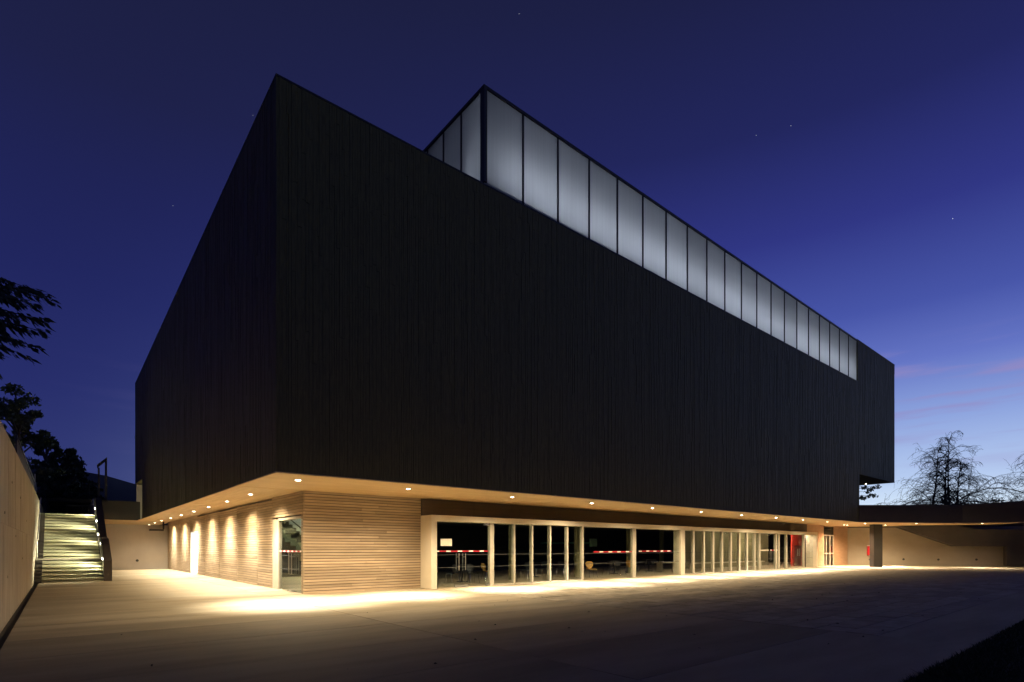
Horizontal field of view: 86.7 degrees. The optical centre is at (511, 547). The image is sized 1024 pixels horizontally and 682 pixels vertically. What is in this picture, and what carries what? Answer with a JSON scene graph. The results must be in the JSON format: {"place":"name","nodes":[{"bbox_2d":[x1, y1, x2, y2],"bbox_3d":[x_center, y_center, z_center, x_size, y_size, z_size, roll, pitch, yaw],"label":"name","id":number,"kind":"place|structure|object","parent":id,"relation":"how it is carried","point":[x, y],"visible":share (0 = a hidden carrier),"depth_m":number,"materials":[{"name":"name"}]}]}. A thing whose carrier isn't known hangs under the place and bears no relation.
{"place":"outdoors","nodes":[
{"label":"outdoors","id":0,"kind":"place"},
{"bbox_2d":[0,583,37,648],"bbox_3d":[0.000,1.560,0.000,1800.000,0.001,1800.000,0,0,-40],"label":"ground","id":1,"kind":"structure","parent":0,"point":[7,629],"depth_m":12.02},
{"bbox_2d":[0,420,42,632],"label":"retaining wall","id":2,"kind":"structure","parent":1,"relation":"on","point":[19,507],"depth_m":13.09,"materials":[{"name":"concrete"}]},
{"bbox_2d":[15,434,36,491],"bbox_3d":[-21.641,-3.110,24.400,0.149,1.280,19.200,0,0,-40],"label":"railing","id":3,"kind":"object","parent":2,"relation":"on","point":[21,455],"depth_m":20.69,"materials":[{"name":"grey metal"}]},
{"bbox_2d":[30,467,168,524],"bbox_3d":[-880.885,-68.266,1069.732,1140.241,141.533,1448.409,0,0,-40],"label":"mountain","id":4,"kind":"structure","parent":0,"point":[119,490],"depth_m":867.44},
{"bbox_2d":[0,565,1023,681],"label":"plaza","id":5,"kind":"structure","parent":0,"point":[66,631],"depth_m":10.08,"materials":[{"name":"concrete"}]},
{"bbox_2d":[34,497,111,582],"bbox_3d":[-23.766,-0.680,29.273,2.686,4.360,14.105,0,0,-40],"label":"outdoor stair","id":6,"kind":"object","parent":5,"relation":"on","point":[76,548],"visible":0.98,"depth_m":26.75,"materials":[{"name":"concrete"}]},
{"bbox_2d":[48,498,167,524],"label":"wing","id":7,"kind":"structure","parent":5,"relation":"on","point":[121,512],"depth_m":36.62,"materials":[{"name":"grey concrete"}]},
{"bbox_2d":[89,458,106,499],"bbox_3d":[-27.715,-4.635,36.337,0.950,2.950,0.550,0,0,-40],"label":"ladder frame","id":8,"kind":"object","parent":7,"relation":"on","point":[102,462],"visible":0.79,"depth_m":36.32,"materials":[{"name":"grey metal"}]},
{"bbox_2d":[149,522,163,530],"bbox_3d":[-25.224,-1.540,38.541,0.900,0.640,0.300,0,0,-40],"label":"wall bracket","id":9,"kind":"object","parent":7,"relation":"attached to","point":[157,529],"depth_m":38.48,"materials":[{"name":"plastic"}]},
{"bbox_2d":[105,524,168,569],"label":"courtyard wall","id":10,"kind":"structure","parent":5,"relation":"on","point":[130,544],"depth_m":38.31,"materials":[{"name":"beige concrete"}]},
{"bbox_2d":[135,73,894,593],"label":"arts building","id":11,"kind":"structure","parent":5,"relation":"on","point":[489,307],"depth_m":19.23,"materials":[{"name":"grey metal"}]},
{"bbox_2d":[272,516,302,591],"bbox_3d":[-7.774,0.220,19.006,0.296,2.560,3.100,0,0,-40],"label":"side glass door","id":12,"kind":"structure","parent":11,"relation":"in","point":[277,568],"depth_m":19.67,"materials":[{"name":"silver metal"}]},
{"bbox_2d":[280,550,300,551],"bbox_3d":[-7.718,0.110,18.811,0.005,0.052,2.670,0,0,-40],"label":"barrier tape","id":13,"kind":"object","parent":11,"relation":"attached to","point":[288,551],"visible":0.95,"depth_m":18.87,"materials":[{"name":"red plastic"}]},
{"bbox_2d":[441,539,451,545],"bbox_3d":[-2.468,-0.215,20.410,0.500,0.270,0.004,0,0,-40],"label":"paper notice","id":14,"kind":"object","parent":11,"relation":"attached to","point":[446,542],"visible":1,"depth_m":20.41,"materials":[{"name":"beige paper"}]},
{"bbox_2d":[437,550,487,551],"bbox_3d":[-1.906,0.120,20.876,2.520,0.052,0.005,0,0,-40],"label":"barrier tape","id":15,"kind":"object","parent":11,"relation":"attached to","point":[466,551],"visible":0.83,"depth_m":21.03,"materials":[{"name":"red plastic"}]},
{"bbox_2d":[594,551,631,551],"bbox_3d":[4.992,0.180,26.638,2.931,0.052,0.005,0,0,-40],"label":"barrier tape","id":16,"kind":"object","parent":11,"relation":"attached to","point":[612,551],"visible":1,"depth_m":26.60,"materials":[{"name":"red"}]},
{"bbox_2d":[823,526,833,565],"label":"narrow door","id":17,"kind":"structure","parent":11,"relation":"in","point":[828,531],"depth_m":45.51,"materials":[{"name":"white glass"}]},
{"bbox_2d":[810,501,1023,566],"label":"wing","id":18,"kind":"structure","parent":5,"relation":"on","point":[876,519],"depth_m":39.97,"materials":[{"name":"beige concrete"}]},
{"bbox_2d":[824,523,1023,565],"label":"back wall","id":19,"kind":"structure","parent":5,"relation":"on","point":[911,549],"depth_m":46.39,"materials":[{"name":"concrete"}]},
{"bbox_2d":[867,545,869,554],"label":"fire cabinet","id":20,"kind":"object","parent":19,"relation":"attached to","point":[868,549],"visible":0.53,"depth_m":47.33,"materials":[{"name":"red metal"}]},
{"bbox_2d":[890,526,1023,565],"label":"wall","id":21,"kind":"structure","parent":5,"relation":"on","point":[1011,542],"depth_m":44.35,"materials":[{"name":"concrete"}]},
{"bbox_2d":[0,0,1023,504],"label":"sky","id":22,"kind":"structure","parent":0,"point":[833,148],"materials":[{"name":"blue"}]},
{"bbox_2d":[335,562,847,592],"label":"floor","id":23,"kind":"structure","parent":0,"point":[500,576],"depth_m":30.64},
{"bbox_2d":[445,564,459,580],"bbox_3d":[-2.503,1.095,23.016,0.564,0.803,0.471,0,0,44],"label":"chair","id":24,"kind":"object","parent":23,"relation":"on","point":[454,570],"visible":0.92,"depth_m":22.86,"materials":[{"name":"black wood"}]},
{"bbox_2d":[456,565,467,581],"bbox_3d":[-2.214,1.119,24.080,0.860,0.750,0.860,0,0,-40],"label":"cafe table","id":25,"kind":"object","parent":23,"relation":"on","point":[461,575],"visible":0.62,"depth_m":24.05,"materials":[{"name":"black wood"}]},
{"bbox_2d":[465,564,479,582],"bbox_3d":[-1.713,1.095,23.236,0.471,0.803,0.564,0,0,-32],"label":"chair","id":26,"kind":"object","parent":23,"relation":"on","point":[469,568],"visible":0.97,"depth_m":23.42,"materials":[{"name":"black wood"}]},
{"bbox_2d":[481,563,494,580],"bbox_3d":[-1.152,1.095,25.104,0.564,0.803,0.471,0,0,-30],"label":"chair","id":27,"kind":"object","parent":23,"relation":"on","point":[483,568],"visible":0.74,"depth_m":24.92,"materials":[{"name":"brown wood"}]},
{"bbox_2d":[508,524,515,579],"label":"interior column","id":28,"kind":"structure","parent":23,"relation":"on","point":[509,552],"depth_m":25.46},
{"bbox_2d":[520,562,528,578],"bbox_3d":[0.714,1.095,26.930,0.471,0.803,0.564,0,0,31],"label":"chair","id":29,"kind":"object","parent":23,"relation":"on","point":[527,566],"visible":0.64,"depth_m":27.14,"materials":[{"name":"black wood"}]},
{"bbox_2d":[282,521,790,576],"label":"interior wall","id":30,"kind":"structure","parent":23,"relation":"on","point":[468,536],"depth_m":39.14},
{"bbox_2d":[282,519,302,560],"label":"staircase","id":31,"kind":"structure","parent":30,"relation":"attached to","point":[289,542],"depth_m":25.63,"materials":[{"name":"concrete"}]},
{"bbox_2d":[541,539,596,546],"bbox_3d":[3.762,-0.360,37.672,0.722,0.520,5.000,0,0,-40],"label":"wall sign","id":32,"kind":"object","parent":30,"relation":"attached to","point":[592,542],"visible":0.86,"depth_m":35.95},
{"bbox_2d":[535,561,546,575],"bbox_3d":[1.590,1.095,28.957,0.471,0.803,0.564,0,0,43],"label":"chair","id":33,"kind":"object","parent":23,"relation":"on","point":[544,564],"visible":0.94,"depth_m":29.11,"materials":[{"name":"black wood"}]},
{"bbox_2d":[556,560,563,574],"bbox_3d":[2.708,1.095,30.170,0.471,0.803,0.564,0,0,14],"label":"chair","id":34,"kind":"object","parent":23,"relation":"on","point":[560,562],"visible":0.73,"depth_m":30.37,"materials":[{"name":"black wood"}]},
{"bbox_2d":[574,527,579,576],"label":"interior column","id":35,"kind":"structure","parent":23,"relation":"on","point":[576,550],"depth_m":28.24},
{"bbox_2d":[585,561,596,576],"bbox_3d":[4.058,1.095,27.859,0.471,0.803,0.564,0,0,-17],"label":"chair","id":36,"kind":"object","parent":23,"relation":"on","point":[589,566],"visible":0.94,"depth_m":28.05,"materials":[{"name":"brown wood"}]},
{"bbox_2d":[614,560,625,573],"bbox_3d":[6.056,1.095,30.507,0.471,0.803,0.564,0,0,-32],"label":"chair","id":37,"kind":"object","parent":23,"relation":"on","point":[617,563],"visible":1,"depth_m":30.68,"materials":[{"name":"black wood"}]},
{"bbox_2d":[626,529,630,572],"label":"interior column","id":38,"kind":"structure","parent":23,"relation":"on","point":[628,544],"depth_m":32.43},
{"bbox_2d":[650,559,656,570],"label":"chair","id":39,"kind":"object","parent":23,"relation":"on","point":[653,561],"visible":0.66,"depth_m":35.14,"materials":[{"name":"black wood"}]},
{"bbox_2d":[659,530,663,567],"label":"interior column","id":40,"kind":"structure","parent":23,"relation":"on","point":[661,544],"depth_m":40.50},
{"bbox_2d":[654,562,673,571],"bbox_3d":[9.826,1.200,34.268,1.937,0.600,0.600,0,0,-40],"label":"table","id":41,"kind":"object","parent":23,"relation":"on","point":[658,566],"visible":0.55,"depth_m":33.78,"materials":[{"name":"brown wood"}]},
{"bbox_2d":[686,561,764,570],"bbox_3d":[15.438,1.240,38.695,10.157,0.520,0.400,0,0,-40],"label":"bench","id":42,"kind":"object","parent":23,"relation":"on","point":[723,562],"visible":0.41,"depth_m":37.87,"materials":[{"name":"brown wood"}]},
{"bbox_2d":[685,531,767,568],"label":"olive wall","id":43,"kind":"structure","parent":23,"relation":"on","point":[763,545],"depth_m":42.50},
{"bbox_2d":[791,535,801,565],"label":"red wall","id":44,"kind":"structure","parent":23,"relation":"on","point":[796,545],"depth_m":44.88,"materials":[{"name":"paint"}]},
{"bbox_2d":[794,545,800,565],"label":"door","id":45,"kind":"structure","parent":44,"relation":"in","point":[797,555],"depth_m":45.00,"materials":[{"name":"red"}]},
{"bbox_2d":[900,619,1023,681],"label":"lawn","id":46,"kind":"structure","parent":0,"point":[995,661],"depth_m":6.85,"materials":[{"name":"plant"}]},
{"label":"upper garden","id":47,"kind":"structure","parent":0,"visible":0},
{"bbox_2d":[0,277,61,379],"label":"cedar tree","id":48,"kind":"object","parent":47,"relation":"on","point":[6,297],"visible":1,"depth_m":15.08,"materials":[{"name":"green plant"}]},
{"bbox_2d":[0,382,66,485],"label":"broadleaf tree","id":49,"kind":"object","parent":47,"relation":"on","point":[15,416],"visible":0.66,"depth_m":37.84,"materials":[{"name":"green plant"}]},
{"bbox_2d":[36,477,64,509],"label":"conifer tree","id":50,"kind":"object","parent":47,"relation":"on","point":[39,494],"visible":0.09,"depth_m":49.05,"materials":[{"name":"green plant"}]},
{"bbox_2d":[31,430,70,512],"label":"broadleaf tree","id":51,"kind":"object","parent":47,"relation":"on","point":[49,461],"visible":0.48,"depth_m":46.05,"materials":[{"name":"green plant"}]},
{"bbox_2d":[40,448,103,513],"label":"conifer tree","id":52,"kind":"object","parent":47,"relation":"on","point":[70,485],"visible":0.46,"depth_m":46.58,"materials":[{"name":"green plant"}]},
{"bbox_2d":[67,505,92,514],"bbox_3d":[-25.185,-2.195,31.616,1.220,0.590,0.040,0,0,-40],"label":"terrace railing","id":53,"kind":"object","parent":47,"relation":"on","point":[82,508],"visible":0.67,"depth_m":31.78,"materials":[{"name":"grey metal"}]},
{"bbox_2d":[63,483,104,514],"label":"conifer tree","id":54,"kind":"object","parent":47,"relation":"on","point":[88,491],"visible":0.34,"depth_m":45.53,"materials":[{"name":"green plant"}]},
{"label":"rear terrace","id":55,"kind":"structure","parent":0,"visible":0},
{"bbox_2d":[859,484,881,500],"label":"leafy tree","id":56,"kind":"object","parent":55,"relation":"on","point":[865,487],"visible":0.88,"depth_m":63.94,"materials":[{"name":"green plant"}]},
{"bbox_2d":[877,431,1023,504],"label":"weeping tree","id":57,"kind":"object","parent":55,"relation":"on","point":[945,498],"visible":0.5,"depth_m":59.57,"materials":[{"name":"brown plant"}]},
{"bbox_2d":[987,497,1003,502],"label":"dark shrub","id":58,"kind":"object","parent":55,"relation":"on","point":[999,500],"visible":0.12,"depth_m":61.64,"materials":[{"name":"green plant"}]},
{"bbox_2d":[984,454,1023,502],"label":"weeping tree","id":59,"kind":"object","parent":55,"relation":"on","point":[1015,480],"visible":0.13,"depth_m":58.42,"materials":[{"name":"brown plant"}]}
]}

